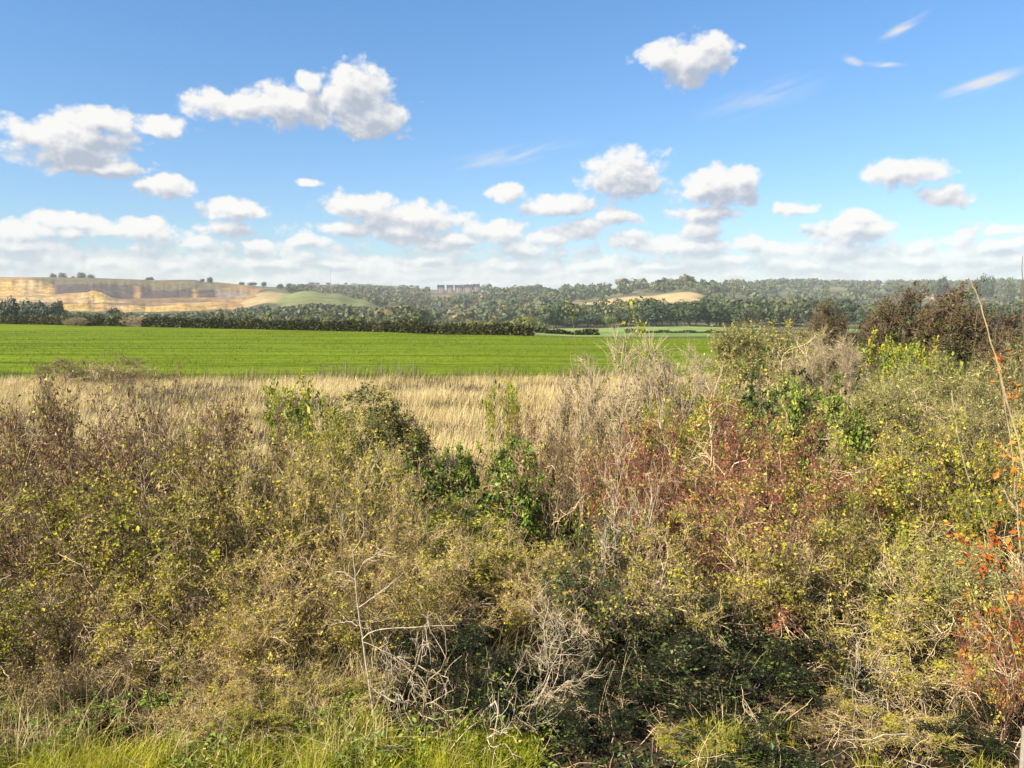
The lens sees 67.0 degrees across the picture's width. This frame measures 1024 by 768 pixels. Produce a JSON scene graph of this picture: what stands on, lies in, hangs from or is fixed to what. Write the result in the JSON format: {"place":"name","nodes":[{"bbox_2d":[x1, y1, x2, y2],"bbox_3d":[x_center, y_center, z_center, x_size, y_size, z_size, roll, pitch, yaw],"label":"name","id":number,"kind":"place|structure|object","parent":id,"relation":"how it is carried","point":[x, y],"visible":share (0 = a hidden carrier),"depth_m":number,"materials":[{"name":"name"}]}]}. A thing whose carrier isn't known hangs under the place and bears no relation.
{"place":"outdoors","nodes":[
{"label":"outdoors","id":0,"kind":"place"},
{"bbox_2d":[0,277,262,313],"bbox_3d":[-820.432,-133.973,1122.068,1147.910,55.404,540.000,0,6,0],"label":"hillside terrain","id":1,"kind":"structure","parent":0,"point":[102,295],"depth_m":1125.60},
{"bbox_2d":[0,694,1019,767],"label":"grass","id":2,"kind":"structure","parent":0,"point":[120,761],"depth_m":8.39,"materials":[{"name":"green plant"}]},
{"bbox_2d":[0,324,1022,379],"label":"field","id":3,"kind":"structure","parent":0,"point":[90,352],"depth_m":72.06,"materials":[{"name":"green plant"}]},
{"bbox_2d":[140,316,534,335],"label":"field hedge","id":4,"kind":"object","parent":3,"relation":"on","point":[454,328],"visible":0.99,"depth_m":117.56,"materials":[{"name":"green plant"}]},
{"bbox_2d":[0,376,1023,767],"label":"ground","id":5,"kind":"structure","parent":0,"point":[634,744],"depth_m":9.90,"materials":[{"name":"beige plant"}]},
{"bbox_2d":[0,560,97,696],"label":"mixed bush","id":6,"kind":"object","parent":5,"relation":"on","point":[11,610],"visible":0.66,"depth_m":9.78,"materials":[{"name":"green plant"}]},
{"bbox_2d":[0,405,105,579],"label":"rose thicket","id":7,"kind":"object","parent":5,"relation":"on","point":[45,456],"visible":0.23,"depth_m":13.38,"materials":[{"name":"red plant"}]},
{"bbox_2d":[0,692,107,766],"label":"bramble mound","id":8,"kind":"object","parent":5,"relation":"on","point":[14,716],"visible":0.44,"depth_m":9.04,"materials":[{"name":"green plant"}]},
{"bbox_2d":[0,426,142,632],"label":"rose thicket","id":9,"kind":"object","parent":5,"relation":"on","point":[29,516],"visible":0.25,"depth_m":11.72,"materials":[{"name":"brown plant"}]},
{"bbox_2d":[0,474,152,652],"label":"mixed bush","id":10,"kind":"object","parent":5,"relation":"on","point":[19,502],"visible":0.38,"depth_m":11.10,"materials":[{"name":"green plant"}]},
{"bbox_2d":[11,639,142,735],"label":"rose thicket","id":11,"kind":"object","parent":5,"relation":"on","point":[65,685],"visible":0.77,"depth_m":9.16,"materials":[{"name":"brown plant"}]},
{"bbox_2d":[0,374,167,568],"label":"rose thicket","id":12,"kind":"object","parent":5,"relation":"on","point":[14,418],"visible":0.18,"depth_m":13.77,"materials":[{"name":"red plant"}]},
{"bbox_2d":[0,553,170,728],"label":"rose thicket","id":13,"kind":"object","parent":5,"relation":"on","point":[48,645],"visible":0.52,"depth_m":9.92,"materials":[{"name":"green plant"}]},
{"bbox_2d":[17,355,191,385],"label":"rose thicket","id":14,"kind":"object","parent":5,"relation":"on","point":[99,370],"visible":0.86,"depth_m":45.15,"materials":[{"name":"brown plant"}]},
{"bbox_2d":[1,464,231,681],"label":"mixed bush","id":15,"kind":"object","parent":5,"relation":"on","point":[56,555],"visible":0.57,"depth_m":10.81,"materials":[{"name":"green plant"}]},
{"bbox_2d":[0,345,235,586],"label":"rose thicket","id":16,"kind":"object","parent":5,"relation":"on","point":[50,411],"visible":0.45,"depth_m":13.89,"materials":[{"name":"brown plant"}]},
{"bbox_2d":[26,652,211,764],"bbox_3d":[-4.683,3.866,9.391,2.254,0.890,2.119,-1,6,-12],"label":"bramble mound","id":17,"kind":"object","parent":5,"relation":"on","point":[100,707],"visible":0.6,"depth_m":9.02,"materials":[{"name":"green plant"}]},
{"bbox_2d":[61,555,273,707],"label":"mixed bush","id":18,"kind":"object","parent":5,"relation":"on","point":[135,655],"visible":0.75,"depth_m":9.71,"materials":[{"name":"green plant"}]},
{"bbox_2d":[58,418,280,610],"bbox_3d":[-5.372,2.371,12.490,2.834,3.489,2.810,1,6,7],"label":"mixed bush","id":19,"kind":"object","parent":5,"relation":"on","point":[165,466],"visible":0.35,"depth_m":12.42,"materials":[{"name":"green plant"}]},
{"bbox_2d":[78,357,265,596],"bbox_3d":[-5.843,2.055,13.745,2.868,5.032,4.077,0,6,-1],"label":"rose thicket","id":20,"kind":"object","parent":5,"relation":"on","point":[227,412],"visible":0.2,"depth_m":13.67,"materials":[{"name":"red plant"}]},
{"bbox_2d":[90,473,323,657],"bbox_3d":[-4.326,2.725,11.088,2.991,2.786,3.088,0,6,-2],"label":"mixed bush","id":21,"kind":"object","parent":5,"relation":"on","point":[169,558],"visible":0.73,"depth_m":10.63,"materials":[{"name":"green plant"}]},
{"bbox_2d":[138,658,279,745],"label":"golden bush","id":22,"kind":"object","parent":5,"relation":"on","point":[232,683],"visible":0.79,"depth_m":8.94,"materials":[{"name":"yellow plant"}]},
{"bbox_2d":[160,434,329,606],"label":"stem thicket","id":23,"kind":"object","parent":5,"relation":"on","point":[242,500],"visible":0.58,"depth_m":11.94,"materials":[{"name":"brown plant"}]},
{"bbox_2d":[157,589,336,709],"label":"golden bush","id":24,"kind":"object","parent":5,"relation":"on","point":[227,657],"visible":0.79,"depth_m":9.64,"materials":[{"name":"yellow plant"}]},
{"bbox_2d":[172,381,322,598],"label":"rose thicket","id":25,"kind":"object","parent":5,"relation":"on","point":[217,435],"visible":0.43,"depth_m":13.18,"materials":[{"name":"brown plant"}]},
{"bbox_2d":[193,688,306,750],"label":"leafy bush","id":26,"kind":"object","parent":5,"relation":"on","point":[275,722],"visible":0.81,"depth_m":8.74,"materials":[{"name":"green plant"}]},
{"bbox_2d":[191,513,379,680],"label":"stem thicket","id":27,"kind":"object","parent":5,"relation":"on","point":[312,595],"visible":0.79,"depth_m":10.43,"materials":[{"name":"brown plant"}]},
{"bbox_2d":[258,368,337,498],"bbox_3d":[-4.718,1.444,17.315,1.797,3.677,2.318,-2,7,-17],"label":"leafy sapling","id":28,"kind":"object","parent":5,"relation":"on","point":[297,410],"visible":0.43,"depth_m":17.33,"materials":[{"name":"green plant"}]},
{"bbox_2d":[213,423,404,619],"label":"stem thicket","id":29,"kind":"object","parent":5,"relation":"on","point":[332,478],"visible":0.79,"depth_m":11.95,"materials":[{"name":"brown plant"}]},
{"bbox_2d":[237,666,389,758],"bbox_3d":[-2.471,3.892,9.274,1.796,0.596,1.910,6,8,41],"label":"bramble mound","id":30,"kind":"object","parent":5,"relation":"on","point":[322,714],"visible":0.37,"depth_m":8.90,"materials":[{"name":"green plant"}]},
{"bbox_2d":[249,402,391,551],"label":"leafy bush","id":31,"kind":"object","parent":5,"relation":"on","point":[329,433],"visible":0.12,"depth_m":15.40,"materials":[{"name":"green plant"}]},
{"bbox_2d":[280,662,398,741],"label":"mixed bush","id":32,"kind":"object","parent":5,"relation":"on","point":[348,683],"visible":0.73,"depth_m":9.26,"materials":[{"name":"green plant"}]},
{"bbox_2d":[280,414,424,568],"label":"mixed bush","id":33,"kind":"object","parent":5,"relation":"on","point":[344,436],"visible":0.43,"depth_m":14.16,"materials":[{"name":"green plant"}]},
{"bbox_2d":[261,564,446,707],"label":"mixed bush","id":34,"kind":"object","parent":5,"relation":"on","point":[356,642],"visible":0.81,"depth_m":10.06,"materials":[{"name":"green plant"}]},
{"bbox_2d":[318,379,441,489],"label":"rounded bush","id":35,"kind":"object","parent":5,"relation":"on","point":[418,439],"visible":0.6,"depth_m":20.92,"materials":[{"name":"green plant"}]},
{"bbox_2d":[327,513,443,638],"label":"golden bush","id":36,"kind":"object","parent":5,"relation":"on","point":[389,547],"visible":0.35,"depth_m":11.09,"materials":[{"name":"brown plant"}]},
{"bbox_2d":[302,467,494,622],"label":"stem thicket","id":37,"kind":"object","parent":5,"relation":"on","point":[411,529],"visible":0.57,"depth_m":11.74,"materials":[{"name":"brown plant"}]},
{"bbox_2d":[329,431,503,571],"bbox_3d":[-1.973,2.603,15.362,3.528,3.697,3.316,-6,9,-44],"label":"bramble mound","id":38,"kind":"object","parent":5,"relation":"on","point":[472,479],"visible":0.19,"depth_m":15.03,"materials":[{"name":"green plant"}]},
{"bbox_2d":[353,515,517,665],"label":"golden bush","id":39,"kind":"object","parent":5,"relation":"on","point":[442,612],"visible":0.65,"depth_m":10.87,"materials":[{"name":"yellow plant"}]},
{"bbox_2d":[366,618,535,729],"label":"dark bush","id":40,"kind":"object","parent":5,"relation":"on","point":[463,647],"visible":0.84,"depth_m":9.54,"materials":[{"name":"green plant"}]},
{"bbox_2d":[350,595,589,763],"bbox_3d":[-0.618,3.419,8.838,2.698,2.526,2.201,6,9,45],"label":"dead bush","id":41,"kind":"object","parent":5,"relation":"on","point":[410,679],"visible":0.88,"depth_m":8.69,"materials":[{"name":"grey plant"}]},
{"bbox_2d":[375,484,571,625],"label":"leafy bush","id":42,"kind":"object","parent":5,"relation":"on","point":[440,516],"visible":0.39,"depth_m":12.50,"materials":[{"name":"green plant"}]},
{"bbox_2d":[405,427,571,562],"bbox_3d":[-0.642,2.575,15.820,3.690,3.427,3.926,-2,7,-17],"label":"bramble mound","id":43,"kind":"object","parent":5,"relation":"on","point":[439,488],"visible":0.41,"depth_m":15.16,"materials":[{"name":"green plant"}]},
{"bbox_2d":[442,660,553,742],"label":"bramble mound","id":44,"kind":"object","parent":5,"relation":"on","point":[457,705],"visible":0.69,"depth_m":9.13,"materials":[{"name":"green plant"}]},
{"bbox_2d":[0,362,1011,382],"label":"rough grass","id":45,"kind":"structure","parent":5,"relation":"on","point":[376,375],"depth_m":47.86,"materials":[{"name":"beige plant"}]},
{"bbox_2d":[0,622,1017,767],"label":"dead grass","id":46,"kind":"structure","parent":5,"relation":"on","point":[76,743],"depth_m":8.80,"materials":[{"name":"plant"}]},
{"bbox_2d":[0,370,1023,520],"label":"dry grass","id":47,"kind":"structure","parent":5,"relation":"on","point":[545,393],"depth_m":36.03,"materials":[{"name":"plant"}]},
{"bbox_2d":[0,458,1023,725],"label":"undergrowth grass","id":48,"kind":"structure","parent":5,"relation":"on","point":[372,656],"depth_m":10.71,"materials":[{"name":"plant"}]},
{"bbox_2d":[0,488,1023,767],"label":"ground weeds","id":49,"kind":"object","parent":5,"relation":"on","point":[390,754],"visible":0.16,"depth_m":8.64,"materials":[{"name":"green plant"}]},
{"bbox_2d":[0,540,1023,767],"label":"fallen leaves","id":50,"kind":"object","parent":5,"relation":"on","point":[566,748],"depth_m":9.01,"materials":[{"name":"brown plant"}]},
{"bbox_2d":[448,517,580,642],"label":"golden bush","id":51,"kind":"object","parent":5,"relation":"on","point":[518,605],"visible":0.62,"depth_m":11.42,"materials":[{"name":"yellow plant"}]},
{"bbox_2d":[472,447,587,555],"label":"bramble mound","id":52,"kind":"object","parent":5,"relation":"on","point":[522,486],"visible":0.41,"depth_m":15.39,"materials":[{"name":"green plant"}]},
{"bbox_2d":[477,396,591,516],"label":"rose thicket","id":53,"kind":"object","parent":5,"relation":"on","point":[519,421],"visible":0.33,"depth_m":17.68,"materials":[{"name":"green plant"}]},
{"bbox_2d":[490,574,611,742],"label":"dead bush","id":54,"kind":"object","parent":5,"relation":"on","point":[540,656],"visible":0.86,"depth_m":9.13,"materials":[{"name":"grey plant"}]},
{"bbox_2d":[509,663,647,754],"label":"bramble mound","id":55,"kind":"object","parent":5,"relation":"on","point":[575,730],"visible":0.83,"depth_m":8.78,"materials":[{"name":"green plant"}]},
{"bbox_2d":[518,410,661,559],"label":"rose thicket","id":56,"kind":"object","parent":5,"relation":"on","point":[554,450],"visible":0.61,"depth_m":15.24,"materials":[{"name":"brown plant"}]},
{"bbox_2d":[510,499,705,659],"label":"bush","id":57,"kind":"object","parent":5,"relation":"on","point":[600,607],"visible":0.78,"depth_m":10.65,"materials":[{"name":"green plant"}]},
{"bbox_2d":[529,322,703,494],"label":"bare bush","id":58,"kind":"object","parent":5,"relation":"on","point":[589,414],"visible":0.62,"depth_m":18.73,"materials":[{"name":"beige plant"}]},
{"bbox_2d":[572,423,673,660],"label":"dead bush","id":59,"kind":"object","parent":5,"relation":"on","point":[621,525],"visible":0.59,"depth_m":10.80,"materials":[{"name":"brown plant"}]},
{"bbox_2d":[535,608,743,720],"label":"dark bush","id":60,"kind":"object","parent":5,"relation":"on","point":[694,694],"visible":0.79,"depth_m":9.69,"materials":[{"name":"green plant"}]},
{"bbox_2d":[575,380,715,577],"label":"bush","id":61,"kind":"object","parent":5,"relation":"on","point":[630,458],"visible":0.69,"depth_m":13.76,"materials":[{"name":"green plant"}]},
{"bbox_2d":[586,660,751,750],"bbox_3d":[1.812,3.900,9.503,1.572,0.253,2.146,-3,7,-26],"label":"bramble mound","id":62,"kind":"object","parent":5,"relation":"on","point":[646,714],"visible":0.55,"depth_m":9.19,"materials":[{"name":"green plant"}]},
{"bbox_2d":[607,333,744,474],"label":"bare bush","id":63,"kind":"object","parent":5,"relation":"on","point":[698,383],"visible":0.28,"depth_m":19.39,"materials":[{"name":"brown plant"}]},
{"bbox_2d":[601,496,801,674],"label":"mixed bush","id":64,"kind":"object","parent":5,"relation":"on","point":[696,621],"visible":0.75,"depth_m":10.73,"materials":[{"name":"green plant"}]},
{"bbox_2d":[635,359,769,537],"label":"leafy bush","id":65,"kind":"object","parent":5,"relation":"on","point":[687,432],"visible":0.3,"depth_m":16.56,"materials":[{"name":"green plant"}]},
{"bbox_2d":[652,717,756,767],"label":"leafy bush","id":66,"kind":"object","parent":5,"relation":"on","point":[664,738],"visible":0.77,"depth_m":8.52,"materials":[{"name":"green plant"}]},
{"bbox_2d":[621,352,823,565],"bbox_3d":[3.804,1.494,14.229,3.505,4.200,3.222,3,7,26],"label":"red leaved bush","id":67,"kind":"object","parent":5,"relation":"on","point":[748,447],"visible":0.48,"depth_m":14.02,"materials":[{"name":"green plant"}]},
{"bbox_2d":[637,583,808,734],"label":"dark bush","id":68,"kind":"object","parent":5,"relation":"on","point":[680,659],"visible":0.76,"depth_m":9.86,"materials":[{"name":"green plant"}]},
{"bbox_2d":[648,442,838,650],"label":"red leaved bush","id":69,"kind":"object","parent":5,"relation":"on","point":[747,492],"visible":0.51,"depth_m":11.56,"materials":[{"name":"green plant"}]},
{"bbox_2d":[682,687,821,767],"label":"bramble mound","id":70,"kind":"object","parent":5,"relation":"on","point":[776,752],"visible":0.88,"depth_m":8.60,"materials":[{"name":"green plant"}]},
{"bbox_2d":[687,364,829,516],"bbox_3d":[5.678,1.974,18.789,4.090,5.121,4.351,3,7,27],"label":"bramble mound","id":71,"kind":"object","parent":5,"relation":"on","point":[796,392],"visible":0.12,"depth_m":18.07,"materials":[{"name":"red plant"}]},
{"bbox_2d":[690,315,839,420],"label":"rounded bush","id":72,"kind":"object","parent":5,"relation":"on","point":[739,342],"visible":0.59,"depth_m":30.11,"materials":[{"name":"green plant"}]},
{"bbox_2d":[657,493,877,690],"bbox_3d":[3.727,2.861,10.965,2.817,2.701,2.841,3,7,26],"label":"mixed bush","id":73,"kind":"object","parent":5,"relation":"on","point":[778,563],"visible":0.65,"depth_m":10.51,"materials":[{"name":"green plant"}]},
{"bbox_2d":[668,403,897,604],"bbox_3d":[4.582,1.995,13.003,3.224,3.439,2.968,-3,7,-23],"label":"red leaved bush","id":74,"kind":"object","parent":5,"relation":"on","point":[788,449],"visible":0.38,"depth_m":12.92,"materials":[{"name":"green plant"}]},
{"bbox_2d":[708,346,893,467],"bbox_3d":[8.800,1.376,24.087,6.002,5.150,6.214,0,6,3],"label":"bramble mound","id":75,"kind":"object","parent":5,"relation":"on","point":[751,396],"visible":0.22,"depth_m":24.26,"materials":[{"name":"green plant"}]},
{"bbox_2d":[709,611,912,713],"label":"dark bush","id":76,"kind":"object","parent":5,"relation":"on","point":[787,669],"visible":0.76,"depth_m":9.69,"materials":[{"name":"green plant"}]},
{"bbox_2d":[784,325,871,431],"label":"twiggy bush","id":77,"kind":"object","parent":5,"relation":"on","point":[850,359],"visible":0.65,"depth_m":27.50,"materials":[{"name":"beige plant"}]},
{"bbox_2d":[754,673,907,747],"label":"rose thicket","id":78,"kind":"object","parent":5,"relation":"on","point":[822,730],"visible":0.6,"depth_m":9.08,"materials":[{"name":"brown plant"}]},
{"bbox_2d":[742,376,933,515],"bbox_3d":[8.050,1.996,19.419,4.846,4.863,5.156,-4,8,-32],"label":"bramble mound","id":79,"kind":"object","parent":5,"relation":"on","point":[850,434],"visible":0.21,"depth_m":18.32,"materials":[{"name":"green plant"}]},
{"bbox_2d":[804,297,871,377],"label":"hawthorn tree","id":80,"kind":"object","parent":5,"relation":"on","point":[824,316],"visible":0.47,"depth_m":45.46,"materials":[{"name":"brown plant"}]},
{"bbox_2d":[749,502,961,688],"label":"mixed bush","id":81,"kind":"object","parent":5,"relation":"on","point":[899,608],"visible":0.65,"depth_m":10.27,"materials":[{"name":"green plant"}]},
{"bbox_2d":[779,676,974,765],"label":"mixed bush","id":82,"kind":"object","parent":5,"relation":"on","point":[895,721],"visible":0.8,"depth_m":8.79,"materials":[{"name":"green plant"}]},
{"bbox_2d":[775,419,995,611],"bbox_3d":[5.923,2.160,12.771,2.710,3.255,3.094,-3,7,-26],"label":"hazel bush","id":83,"kind":"object","parent":5,"relation":"on","point":[904,526],"visible":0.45,"depth_m":12.66,"materials":[{"name":"green plant"}]},
{"bbox_2d":[806,367,965,514],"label":"pale bush","id":84,"kind":"object","parent":5,"relation":"on","point":[875,397],"visible":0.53,"depth_m":17.66,"materials":[{"name":"green plant"}]},
{"bbox_2d":[814,620,974,767],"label":"dead bush","id":85,"kind":"object","parent":5,"relation":"on","point":[864,679],"visible":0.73,"depth_m":8.94,"materials":[{"name":"grey plant"}]},
{"bbox_2d":[814,597,1010,717],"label":"mixed bush","id":86,"kind":"object","parent":5,"relation":"on","point":[915,680],"visible":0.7,"depth_m":9.48,"materials":[{"name":"green plant"}]},
{"bbox_2d":[857,279,972,391],"bbox_3d":[19.121,-2.052,38.117,5.370,6.163,4.871,-3,7,-26],"label":"hawthorn tree","id":87,"kind":"object","parent":5,"relation":"on","point":[889,323],"visible":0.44,"depth_m":37.02,"materials":[{"name":"brown plant"}]},
{"bbox_2d":[874,335,967,425],"bbox_3d":[14.078,0.277,26.239,2.302,3.937,2.971,-2,7,-13],"label":"leafy sapling","id":88,"kind":"object","parent":5,"relation":"on","point":[885,352],"visible":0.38,"depth_m":26.30,"materials":[{"name":"green plant"}]},
{"bbox_2d":[833,529,1023,674],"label":"pale bush","id":89,"kind":"object","parent":5,"relation":"on","point":[875,588],"visible":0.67,"depth_m":10.26,"materials":[{"name":"green plant"}]},
{"bbox_2d":[845,403,1019,607],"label":"mixed bush","id":90,"kind":"object","parent":5,"relation":"on","point":[930,499],"visible":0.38,"depth_m":12.66,"materials":[{"name":"green plant"}]},
{"bbox_2d":[843,346,1023,490],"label":"pale bush","id":91,"kind":"object","parent":5,"relation":"on","point":[972,435],"visible":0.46,"depth_m":19.86,"materials":[{"name":"green plant"}]},
{"bbox_2d":[872,687,1021,767],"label":"bramble mound","id":92,"kind":"object","parent":5,"relation":"on","point":[992,745],"visible":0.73,"depth_m":8.65,"materials":[{"name":"green plant"}]},
{"bbox_2d":[896,278,1023,412],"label":"hawthorn tree","id":93,"kind":"object","parent":5,"relation":"on","point":[950,323],"visible":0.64,"depth_m":34.22,"materials":[{"name":"brown plant"}]},
{"bbox_2d":[911,403,1023,612],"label":"hazel bush","id":94,"kind":"object","parent":5,"relation":"on","point":[977,520],"visible":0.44,"depth_m":12.12,"materials":[{"name":"green plant"}]},
{"bbox_2d":[916,520,1023,687],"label":"mixed bush","id":95,"kind":"object","parent":5,"relation":"on","point":[1014,616],"visible":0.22,"depth_m":10.46,"materials":[{"name":"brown plant"}]},
{"bbox_2d":[917,334,1023,498],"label":"pale bush","id":96,"kind":"object","parent":5,"relation":"on","point":[1003,431],"visible":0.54,"depth_m":19.16,"materials":[{"name":"green plant"}]},
{"bbox_2d":[944,559,1023,762],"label":"rust briar","id":97,"kind":"object","parent":5,"relation":"on","point":[1003,703],"visible":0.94,"depth_m":8.87,"materials":[{"name":"orange plant"}]},
{"bbox_2d":[967,314,1023,408],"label":"hawthorn tree","id":98,"kind":"object","parent":5,"relation":"on","point":[999,344],"visible":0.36,"depth_m":32.33,"materials":[{"name":"green plant"}]},
{"bbox_2d":[981,350,1023,635],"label":"briar cane","id":99,"kind":"object","parent":5,"relation":"on","point":[995,476],"visible":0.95,"depth_m":6.75,"materials":[{"name":"brown plant"}]},
{"bbox_2d":[0,0,1023,291],"label":"sky","id":100,"kind":"structure","parent":0,"point":[554,144],"materials":[{"name":"blue"}]},
{"bbox_2d":[31,282,1022,339],"bbox_3d":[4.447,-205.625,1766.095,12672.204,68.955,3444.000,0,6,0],"label":"hills","id":101,"kind":"structure","parent":0,"point":[273,297],"depth_m":897.42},
{"bbox_2d":[74,303,377,322],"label":"hill foot scrub","id":102,"kind":"object","parent":101,"relation":"on","point":[285,312],"visible":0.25,"depth_m":659.16,"materials":[{"name":"green plant"}]},
{"bbox_2d":[284,283,548,322],"bbox_3d":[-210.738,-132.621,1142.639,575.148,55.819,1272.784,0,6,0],"label":"valley scrub","id":103,"kind":"object","parent":101,"relation":"on","point":[401,299],"visible":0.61,"depth_m":987.59,"materials":[{"name":"green plant"}]},
{"bbox_2d":[451,274,1022,312],"bbox_3d":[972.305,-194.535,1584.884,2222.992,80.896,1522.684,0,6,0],"label":"woodland","id":104,"kind":"object","parent":101,"relation":"on","point":[856,291],"visible":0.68,"depth_m":1310.21,"materials":[{"name":"green plant"}]},
{"bbox_2d":[539,295,1023,327],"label":"woodland","id":105,"kind":"object","parent":101,"relation":"on","point":[779,311],"visible":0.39,"depth_m":470.66,"materials":[{"name":"green plant"}]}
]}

